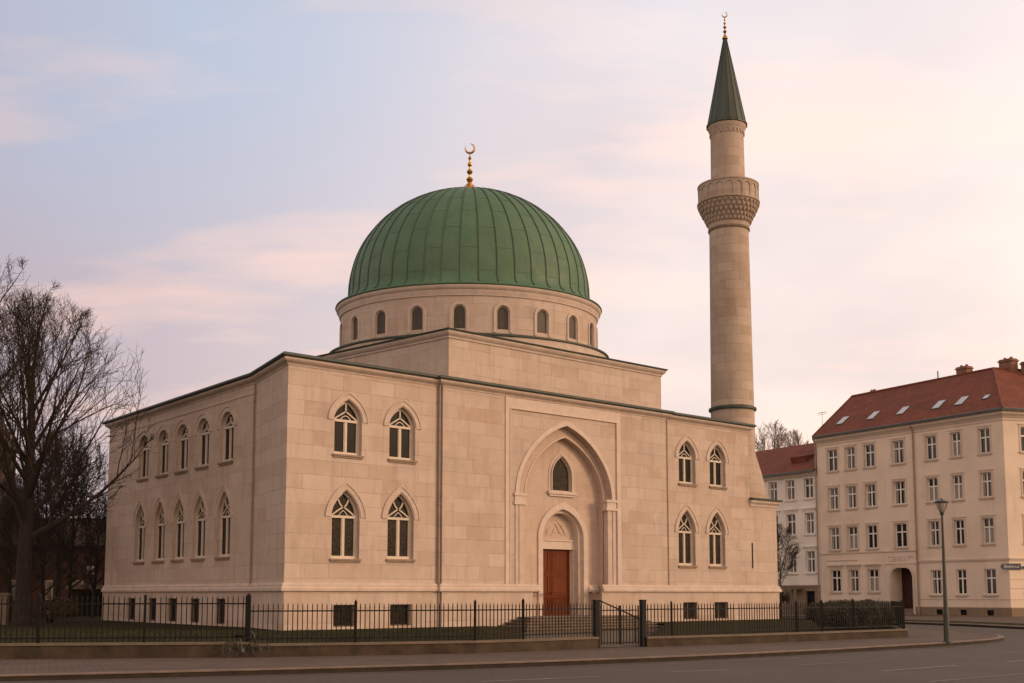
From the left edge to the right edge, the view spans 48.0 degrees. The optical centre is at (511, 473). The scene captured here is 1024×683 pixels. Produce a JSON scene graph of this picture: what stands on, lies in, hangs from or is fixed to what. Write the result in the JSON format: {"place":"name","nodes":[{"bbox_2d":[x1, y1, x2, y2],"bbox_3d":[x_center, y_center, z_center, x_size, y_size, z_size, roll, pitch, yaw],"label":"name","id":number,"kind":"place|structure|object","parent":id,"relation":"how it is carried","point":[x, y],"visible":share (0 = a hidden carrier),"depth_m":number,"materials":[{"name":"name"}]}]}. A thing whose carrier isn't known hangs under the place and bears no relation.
{"place":"outdoors","nodes":[
{"label":"outdoors","id":0,"kind":"place"},
{"bbox_2d":[1,612,886,642],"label":"lawn","id":1,"kind":"structure","parent":0,"point":[183,627],"depth_m":45.93,"materials":[{"name":"plant"}]},
{"bbox_2d":[0,593,11,624],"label":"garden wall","id":2,"kind":"structure","parent":1,"relation":"on","point":[4,595],"depth_m":51.24,"materials":[{"name":"stone"}]},
{"bbox_2d":[0,494,58,621],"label":"bare tree","id":3,"kind":"object","parent":1,"relation":"on","point":[7,530],"visible":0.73,"depth_m":57.07,"materials":[{"name":"brown plant"}]},
{"bbox_2d":[0,253,59,456],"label":"bare tree","id":4,"kind":"object","parent":1,"relation":"on","point":[6,330],"visible":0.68,"depth_m":48.74,"materials":[{"name":"brown plant"}]},
{"bbox_2d":[0,476,68,591],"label":"bare tree","id":5,"kind":"object","parent":1,"relation":"on","point":[14,558],"visible":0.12,"depth_m":73.60,"materials":[{"name":"brown plant"}]},
{"bbox_2d":[8,595,80,622],"bbox_3d":[-25.296,6.506,55.366,8.478,1.578,5.690,-3,-7,24],"label":"shrub","id":6,"kind":"object","parent":1,"relation":"on","point":[52,612],"visible":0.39,"depth_m":55.28,"materials":[{"name":"green plant"}]},
{"bbox_2d":[0,428,90,615],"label":"bare tree","id":7,"kind":"object","parent":1,"relation":"on","point":[41,590],"visible":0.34,"depth_m":64.91,"materials":[{"name":"brown plant"}]},
{"bbox_2d":[8,475,94,616],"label":"bare tree","id":8,"kind":"object","parent":1,"relation":"on","point":[54,563],"visible":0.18,"depth_m":67.62,"materials":[{"name":"brown plant"}]},
{"bbox_2d":[0,427,108,619],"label":"bare tree","id":9,"kind":"object","parent":1,"relation":"on","point":[66,509],"visible":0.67,"depth_m":62.15,"materials":[{"name":"brown plant"}]},
{"bbox_2d":[17,429,104,611],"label":"bare tree","id":10,"kind":"object","parent":1,"relation":"on","point":[60,591],"visible":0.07,"depth_m":77.75,"materials":[{"name":"brown plant"}]},
{"bbox_2d":[19,420,107,614],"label":"bare tree","id":11,"kind":"object","parent":1,"relation":"on","point":[70,587],"visible":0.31,"depth_m":69.77,"materials":[{"name":"brown plant"}]},
{"bbox_2d":[0,280,155,625],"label":"bare tree","id":12,"kind":"object","parent":1,"relation":"on","point":[25,509],"visible":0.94,"depth_m":50.30,"materials":[{"name":"brown plant"}]},
{"bbox_2d":[56,492,106,617],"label":"bare tree","id":13,"kind":"object","parent":1,"relation":"on","point":[96,563],"visible":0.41,"depth_m":65.55,"materials":[{"name":"brown plant"}]},
{"bbox_2d":[65,585,103,615],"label":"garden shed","id":14,"kind":"structure","parent":1,"relation":"on","point":[79,592],"depth_m":71.81,"materials":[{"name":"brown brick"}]},
{"bbox_2d":[78,592,102,615],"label":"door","id":15,"kind":"structure","parent":14,"relation":"in","point":[81,594],"depth_m":71.82,"materials":[{"name":"metal"}]},
{"bbox_2d":[1,627,485,648],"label":"grass","id":16,"kind":"structure","parent":1,"relation":"on","point":[162,633],"depth_m":37.10,"materials":[{"name":"plant"}]},
{"bbox_2d":[101,144,782,630],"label":"mosque","id":17,"kind":"structure","parent":1,"relation":"on","point":[467,412],"depth_m":53.87,"materials":[{"name":"stone"}]},
{"bbox_2d":[132,499,146,564],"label":"window","id":18,"kind":"structure","parent":17,"relation":"in","point":[142,523],"depth_m":57.89,"materials":[{"name":"white paint"}]},
{"bbox_2d":[136,430,150,482],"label":"window","id":19,"kind":"structure","parent":17,"relation":"in","point":[144,461],"depth_m":58.17,"materials":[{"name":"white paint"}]},
{"bbox_2d":[151,496,166,563],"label":"window","id":20,"kind":"structure","parent":17,"relation":"in","point":[162,517],"depth_m":55.93,"materials":[{"name":"white paint"}]},
{"bbox_2d":[154,424,170,478],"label":"window","id":21,"kind":"structure","parent":17,"relation":"in","point":[166,438],"depth_m":56.21,"materials":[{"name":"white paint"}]},
{"bbox_2d":[170,492,186,562],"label":"window","id":22,"kind":"structure","parent":17,"relation":"in","point":[181,518],"depth_m":54.10,"materials":[{"name":"white paint"}]},
{"bbox_2d":[173,419,190,474],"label":"window","id":23,"kind":"structure","parent":17,"relation":"in","point":[186,432],"depth_m":54.40,"materials":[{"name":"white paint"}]},
{"bbox_2d":[189,489,207,561],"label":"window","id":24,"kind":"structure","parent":17,"relation":"in","point":[202,513],"depth_m":52.30,"materials":[{"name":"white paint"}]},
{"bbox_2d":[193,413,211,470],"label":"window","id":25,"kind":"structure","parent":17,"relation":"in","point":[206,427],"depth_m":52.54,"materials":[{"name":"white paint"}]},
{"bbox_2d":[218,599,224,623],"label":"basement window","id":26,"kind":"structure","parent":17,"relation":"in","point":[219,608],"depth_m":49.81,"materials":[{"name":"glass"}]},
{"bbox_2d":[213,484,233,559],"bbox_3d":[-12.475,2.141,50.071,0.340,3.290,1.920,5,-8,-38],"label":"window","id":27,"kind":"structure","parent":17,"relation":"in","point":[227,506],"depth_m":50.27,"materials":[{"name":"white paint"}]},
{"bbox_2d":[217,405,236,465],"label":"window","id":28,"kind":"structure","parent":17,"relation":"in","point":[231,420],"depth_m":50.58,"materials":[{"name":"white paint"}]},
{"bbox_2d":[333,605,352,626],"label":"basement window","id":29,"kind":"structure","parent":17,"relation":"in","point":[334,606],"depth_m":45.28,"materials":[{"name":"glass"}]},
{"bbox_2d":[325,482,366,562],"bbox_3d":[-6.656,1.952,45.645,1.910,3.180,0.380,5,-8,-41],"label":"window","id":30,"kind":"structure","parent":17,"relation":"in","point":[344,514],"depth_m":45.74,"materials":[{"name":"white paint"}]},
{"bbox_2d":[328,392,368,459],"bbox_3d":[-6.619,-1.914,46.082,1.910,2.680,0.380,5,-8,-41],"label":"window","id":31,"kind":"structure","parent":17,"relation":"in","point":[346,419],"depth_m":46.15,"materials":[{"name":"white paint"}]},
{"bbox_2d":[349,314,359,342],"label":"drum window","id":32,"kind":"structure","parent":17,"relation":"in","point":[356,321],"depth_m":57.45,"materials":[{"name":"stone"}]},
{"bbox_2d":[373,307,387,337],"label":"drum window","id":33,"kind":"structure","parent":17,"relation":"in","point":[382,318],"depth_m":56.16,"materials":[{"name":"stone"}]},
{"bbox_2d":[390,604,406,625],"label":"basement window","id":34,"kind":"structure","parent":17,"relation":"in","point":[391,605],"depth_m":47.04,"materials":[{"name":"glass"}]},
{"bbox_2d":[382,485,419,562],"bbox_3d":[-4.641,2.095,47.393,1.910,3.180,0.380,5,-8,-41],"label":"window","id":35,"kind":"structure","parent":17,"relation":"in","point":[399,516],"depth_m":47.49,"materials":[{"name":"white paint"}]},
{"bbox_2d":[384,399,421,464],"bbox_3d":[-4.612,-1.731,47.819,1.910,2.680,0.380,5,-8,-41],"label":"window","id":36,"kind":"structure","parent":17,"relation":"in","point":[401,428],"depth_m":47.91,"materials":[{"name":"white paint"}]},
{"bbox_2d":[407,303,425,333],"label":"drum window","id":37,"kind":"structure","parent":17,"relation":"in","point":[418,322],"depth_m":55.31,"materials":[{"name":"stone"}]},
{"bbox_2d":[450,301,468,330],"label":"drum window","id":38,"kind":"structure","parent":17,"relation":"in","point":[460,314],"depth_m":54.98,"materials":[{"name":"stone"}]},
{"bbox_2d":[494,302,512,332],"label":"drum window","id":39,"kind":"structure","parent":17,"relation":"in","point":[502,312],"depth_m":55.23,"materials":[{"name":"stone"}]},
{"bbox_2d":[534,306,550,336],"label":"drum window","id":40,"kind":"structure","parent":17,"relation":"in","point":[540,318],"depth_m":56.01,"materials":[{"name":"stone"}]},
{"bbox_2d":[543,549,549,615],"bbox_3d":[1.482,5.109,53.868,0.710,3.100,0.105,5,-8,-41],"label":"door","id":41,"kind":"structure","parent":17,"relation":"in","point":[546,557],"depth_m":53.93,"materials":[{"name":"red wood"}]},
{"bbox_2d":[549,549,569,614],"bbox_3d":[2.244,5.178,54.527,1.290,3.100,0.105,5,-8,-41],"label":"door","id":42,"kind":"structure","parent":17,"relation":"in","point":[559,559],"depth_m":54.50,"materials":[{"name":"red wood"}]},
{"bbox_2d":[547,451,576,497],"bbox_3d":[2.304,0.028,54.317,1.800,2.180,0.350,5,-8,-41],"label":"window","id":43,"kind":"structure","parent":17,"relation":"in","point":[558,472],"depth_m":54.34,"materials":[{"name":"stone"}]},
{"bbox_2d":[567,312,578,342],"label":"drum window","id":44,"kind":"structure","parent":17,"relation":"in","point":[570,320],"depth_m":57.23,"materials":[{"name":"stone"}]},
{"bbox_2d":[675,435,699,486],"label":"window","id":45,"kind":"structure","parent":17,"relation":"in","point":[683,451],"depth_m":59.74,"materials":[{"name":"white paint"}]},
{"bbox_2d":[675,504,699,567],"bbox_3d":[8.922,3.244,59.136,1.910,3.290,0.380,5,-8,-41],"label":"window","id":46,"kind":"structure","parent":17,"relation":"in","point":[684,526],"depth_m":59.29,"materials":[{"name":"glass"}]},
{"bbox_2d":[705,506,728,568],"bbox_3d":[10.756,3.411,60.723,1.910,3.290,0.380,5,-8,-41],"label":"window","id":47,"kind":"structure","parent":17,"relation":"in","point":[713,528],"depth_m":60.86,"materials":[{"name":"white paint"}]},
{"bbox_2d":[706,439,729,489],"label":"window","id":48,"kind":"structure","parent":17,"relation":"in","point":[714,456],"depth_m":61.35,"materials":[{"name":"white paint"}]},
{"bbox_2d":[697,12,767,498],"bbox_3d":[12.437,-12.731,65.823,3.672,28.683,3.672,0,-6,0],"label":"minaret","id":49,"kind":"object","parent":17,"relation":"on","point":[728,204],"visible":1,"depth_m":64.72,"materials":[{"name":"beige stone"}]},
{"bbox_2d":[804,598,895,630],"bbox_3d":[13.164,5.531,44.931,3.850,1.328,6.030,0,-6,0],"label":"hedge","id":50,"kind":"object","parent":1,"relation":"on","point":[884,620],"visible":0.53,"depth_m":43.34,"materials":[{"name":"green plant"}]},
{"bbox_2d":[0,611,996,673],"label":"pavement","id":51,"kind":"structure","parent":0,"point":[26,666],"depth_m":28.33,"materials":[{"name":"concrete"}]},
{"bbox_2d":[0,518,105,610],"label":"red house","id":52,"kind":"structure","parent":51,"relation":"on","point":[49,581],"depth_m":100.58,"materials":[{"name":"paint"}]},
{"bbox_2d":[0,642,252,658],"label":"wall","id":53,"kind":"structure","parent":51,"relation":"on","point":[94,650],"depth_m":28.43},
{"bbox_2d":[0,592,250,642],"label":"iron fence","id":54,"kind":"object","parent":53,"relation":"on","point":[39,603],"visible":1,"depth_m":28.61,"materials":[{"name":"metal"}]},
{"bbox_2d":[222,631,269,657],"bbox_3d":[-6.674,4.299,28.815,1.149,0.667,0.363,2,-6,-22],"label":"bicycle","id":55,"kind":"object","parent":51,"relation":"on","point":[242,648],"visible":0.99,"depth_m":28.78,"materials":[{"name":"grey metal"}]},
{"bbox_2d":[251,637,598,656],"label":"wall","id":56,"kind":"structure","parent":51,"relation":"on","point":[405,647],"depth_m":30.38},
{"bbox_2d":[250,598,594,642],"bbox_3d":[-1.898,4.004,31.110,10.355,1.240,0.955,3,-7,-28],"label":"iron fence","id":57,"kind":"object","parent":56,"relation":"on","point":[523,634],"visible":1,"depth_m":30.76,"materials":[{"name":"metal"}]},
{"bbox_2d":[646,625,907,646],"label":"wall","id":58,"kind":"structure","parent":51,"relation":"on","point":[680,640],"depth_m":37.61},
{"bbox_2d":[646,598,904,635],"bbox_3d":[12.089,5.382,43.887,5.573,1.230,23.820,-3,-7,28],"label":"iron fence","id":59,"kind":"object","parent":58,"relation":"on","point":[898,607],"visible":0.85,"depth_m":38.56,"materials":[{"name":"metal"}]},
{"bbox_2d":[934,498,950,642],"bbox_3d":[14.250,3.186,37.915,0.470,4.750,0.470,0,-6,0],"label":"street lamp","id":60,"kind":"object","parent":51,"relation":"on","point":[941,504],"visible":1,"depth_m":37.84,"materials":[{"name":"metal"}]},
{"bbox_2d":[0,0,1023,517],"label":"sky","id":61,"kind":"structure","parent":0,"point":[209,179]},
{"bbox_2d":[11,620,1023,682],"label":"road","id":62,"kind":"structure","parent":0,"point":[983,662],"depth_m":25.04,"materials":[{"name":"asphalt"}]},
{"bbox_2d":[0,638,1002,681],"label":"kerb face","id":63,"kind":"object","parent":62,"relation":"on","point":[200,674],"visible":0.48,"depth_m":25.89},
{"bbox_2d":[0,627,1003,676],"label":"kerb","id":64,"kind":"structure","parent":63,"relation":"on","point":[253,669],"depth_m":26.19,"materials":[{"name":"concrete"}]},
{"bbox_2d":[0,637,1012,682],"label":"gutter strip","id":65,"kind":"object","parent":62,"relation":"on","point":[1006,639],"visible":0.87,"depth_m":26.33,"materials":[{"name":"stone"}]},
{"bbox_2d":[482,650,1023,681],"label":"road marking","id":66,"kind":"object","parent":62,"relation":"on","point":[807,664],"visible":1,"depth_m":25.58,"materials":[{"name":"paint"}]},
{"bbox_2d":[783,618,1023,628],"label":"kerb face","id":67,"kind":"object","parent":62,"relation":"on","point":[955,625],"visible":0.29,"depth_m":60.84},
{"bbox_2d":[521,630,639,647],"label":"forecourt","id":68,"kind":"structure","parent":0,"point":[614,645],"depth_m":42.67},
{"bbox_2d":[498,615,660,631],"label":"entrance steps","id":69,"kind":"structure","parent":68,"relation":"on","point":[547,623],"depth_m":50.99,"materials":[{"name":"stone"}]},
{"bbox_2d":[592,600,646,647],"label":"iron gate","id":70,"kind":"structure","parent":68,"relation":"on","point":[598,610],"depth_m":34.34,"materials":[{"name":"metal"}]},
{"bbox_2d":[755,420,796,450],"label":"bare tree","id":71,"kind":"object","parent":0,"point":[780,439],"visible":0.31,"depth_m":122.01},
{"bbox_2d":[776,522,800,618],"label":"bare tree","id":72,"kind":"object","parent":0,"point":[785,598],"visible":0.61,"depth_m":76.47,"materials":[{"name":"brown plant"}]},
{"bbox_2d":[756,443,820,612],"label":"apartment house","id":73,"kind":"structure","parent":0,"point":[788,474],"depth_m":99.19,"materials":[{"name":"grey paint"}]},
{"bbox_2d":[766,479,778,499],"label":"window","id":74,"kind":"structure","parent":73,"relation":"in","point":[774,489],"depth_m":101.77,"materials":[{"name":"white paint"}]},
{"bbox_2d":[783,477,795,501],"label":"window","id":75,"kind":"structure","parent":73,"relation":"in","point":[791,484],"depth_m":100.00,"materials":[{"name":"white paint"}]},
{"bbox_2d":[782,508,797,536],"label":"window","id":76,"kind":"structure","parent":73,"relation":"in","point":[792,517],"depth_m":99.64,"materials":[{"name":"white paint"}]},
{"bbox_2d":[784,546,798,574],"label":"window","id":77,"kind":"structure","parent":73,"relation":"in","point":[794,570],"depth_m":99.22,"materials":[{"name":"white paint"}]},
{"bbox_2d":[802,475,814,500],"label":"window","id":78,"kind":"structure","parent":73,"relation":"in","point":[809,481],"depth_m":98.21,"materials":[{"name":"white paint"}]},
{"bbox_2d":[801,507,815,535],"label":"window","id":79,"kind":"structure","parent":73,"relation":"in","point":[810,517],"depth_m":97.88,"materials":[{"name":"white paint"}]},
{"bbox_2d":[802,546,816,574],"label":"window","id":80,"kind":"structure","parent":73,"relation":"in","point":[811,553],"depth_m":97.54,"materials":[{"name":"white paint"}]},
{"bbox_2d":[782,612,1023,625],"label":"pavement","id":81,"kind":"structure","parent":0,"point":[1002,619],"depth_m":74.59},
{"bbox_2d":[771,429,810,446],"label":"bare tree","id":82,"kind":"object","parent":81,"relation":"on","point":[796,438],"visible":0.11,"depth_m":127.05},
{"bbox_2d":[783,616,1023,625],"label":"verge","id":83,"kind":"structure","parent":81,"relation":"on","point":[1021,624],"depth_m":63.57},
{"bbox_2d":[812,357,1023,616],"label":"apartment house","id":84,"kind":"structure","parent":0,"point":[894,464],"depth_m":88.08,"materials":[{"name":"beige paint"}]},
{"bbox_2d":[825,446,838,473],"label":"window","id":85,"kind":"structure","parent":84,"relation":"in","point":[833,454],"depth_m":95.94,"materials":[{"name":"white paint"}]},
{"bbox_2d":[826,485,839,511],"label":"window","id":86,"kind":"structure","parent":84,"relation":"in","point":[834,491],"depth_m":95.59,"materials":[{"name":"white paint"}]},
{"bbox_2d":[827,525,840,551],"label":"window","id":87,"kind":"structure","parent":84,"relation":"in","point":[835,532],"depth_m":95.28,"materials":[{"name":"white paint"}]},
{"bbox_2d":[826,565,842,593],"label":"window","id":88,"kind":"structure","parent":84,"relation":"in","point":[836,572],"depth_m":94.93,"materials":[{"name":"glass"}]},
{"bbox_2d":[843,444,856,471],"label":"window","id":89,"kind":"structure","parent":84,"relation":"in","point":[851,451],"depth_m":94.31,"materials":[{"name":"white paint"}]},
{"bbox_2d":[844,483,857,510],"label":"window","id":90,"kind":"structure","parent":84,"relation":"in","point":[852,489],"depth_m":93.97,"materials":[{"name":"white paint"}]},
{"bbox_2d":[845,523,858,551],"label":"window","id":91,"kind":"structure","parent":84,"relation":"in","point":[853,531],"depth_m":93.64,"materials":[{"name":"white paint"}]},
{"bbox_2d":[844,564,860,593],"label":"window","id":92,"kind":"structure","parent":84,"relation":"in","point":[854,569],"depth_m":93.28,"materials":[{"name":"glass"}]},
{"bbox_2d":[862,441,875,469],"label":"window","id":93,"kind":"structure","parent":84,"relation":"in","point":[870,450],"depth_m":92.62,"materials":[{"name":"white paint"}]},
{"bbox_2d":[863,481,877,508],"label":"window","id":94,"kind":"structure","parent":84,"relation":"in","point":[872,487],"depth_m":92.31,"materials":[{"name":"white paint"}]},
{"bbox_2d":[864,522,878,550],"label":"window","id":95,"kind":"structure","parent":84,"relation":"in","point":[873,536],"depth_m":91.97,"materials":[{"name":"white paint"}]},
{"bbox_2d":[863,563,880,593],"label":"window","id":96,"kind":"structure","parent":84,"relation":"in","point":[874,572],"depth_m":91.57,"materials":[{"name":"glass"}]},
{"bbox_2d":[889,437,905,465],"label":"window","id":97,"kind":"structure","parent":84,"relation":"in","point":[899,455],"depth_m":90.26,"materials":[{"name":"white paint"}]},
{"bbox_2d":[890,478,907,506],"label":"window","id":98,"kind":"structure","parent":84,"relation":"in","point":[900,486],"depth_m":89.88,"materials":[{"name":"white paint"}]},
{"bbox_2d":[892,520,908,549],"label":"window","id":99,"kind":"structure","parent":84,"relation":"in","point":[902,539],"depth_m":89.58,"materials":[{"name":"white paint"}]},
{"bbox_2d":[901,568,912,607],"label":"door","id":100,"kind":"structure","parent":84,"relation":"in","point":[907,588],"depth_m":90.15,"materials":[{"name":"red paint"}]},
{"bbox_2d":[923,432,937,461],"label":"window","id":101,"kind":"structure","parent":84,"relation":"in","point":[932,444],"depth_m":87.63,"materials":[{"name":"white paint"}]},
{"bbox_2d":[924,474,939,503],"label":"window","id":102,"kind":"structure","parent":84,"relation":"in","point":[934,495],"depth_m":87.29,"materials":[{"name":"white paint"}]},
{"bbox_2d":[926,518,941,547],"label":"window","id":103,"kind":"structure","parent":84,"relation":"in","point":[935,526],"depth_m":86.93,"materials":[{"name":"white paint"}]},
{"bbox_2d":[928,570,942,596],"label":"window","id":104,"kind":"structure","parent":84,"relation":"in","point":[936,574],"depth_m":86.54,"materials":[{"name":"white paint"}]},
{"bbox_2d":[948,429,962,459],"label":"window","id":105,"kind":"structure","parent":84,"relation":"in","point":[957,448],"depth_m":85.72,"materials":[{"name":"white paint"}]},
{"bbox_2d":[949,472,964,501],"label":"window","id":106,"kind":"structure","parent":84,"relation":"in","point":[959,479],"depth_m":85.39,"materials":[{"name":"white paint"}]},
{"bbox_2d":[951,516,966,546],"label":"window","id":107,"kind":"structure","parent":84,"relation":"in","point":[960,524],"depth_m":85.06,"materials":[{"name":"white paint"}]},
{"bbox_2d":[954,569,968,596],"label":"window","id":108,"kind":"structure","parent":84,"relation":"in","point":[962,587],"depth_m":84.66,"materials":[{"name":"glass"}]},
{"bbox_2d":[976,424,991,455],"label":"window","id":109,"kind":"structure","parent":84,"relation":"in","point":[985,434],"depth_m":83.66,"materials":[{"name":"white paint"}]},
{"bbox_2d":[977,469,993,499],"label":"window","id":110,"kind":"structure","parent":84,"relation":"in","point":[987,478],"depth_m":83.33,"materials":[{"name":"white paint"}]},
{"bbox_2d":[979,514,995,545],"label":"window","id":111,"kind":"structure","parent":84,"relation":"in","point":[989,522],"depth_m":82.99,"materials":[{"name":"glass"}]},
{"bbox_2d":[982,569,998,596],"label":"window","id":112,"kind":"structure","parent":84,"relation":"in","point":[990,573],"depth_m":82.60,"materials":[{"name":"white paint"}]},
{"bbox_2d":[1018,423,1023,453],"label":"window","id":113,"kind":"structure","parent":84,"relation":"in","point":[1021,426],"depth_m":82.70,"materials":[{"name":"white paint"}]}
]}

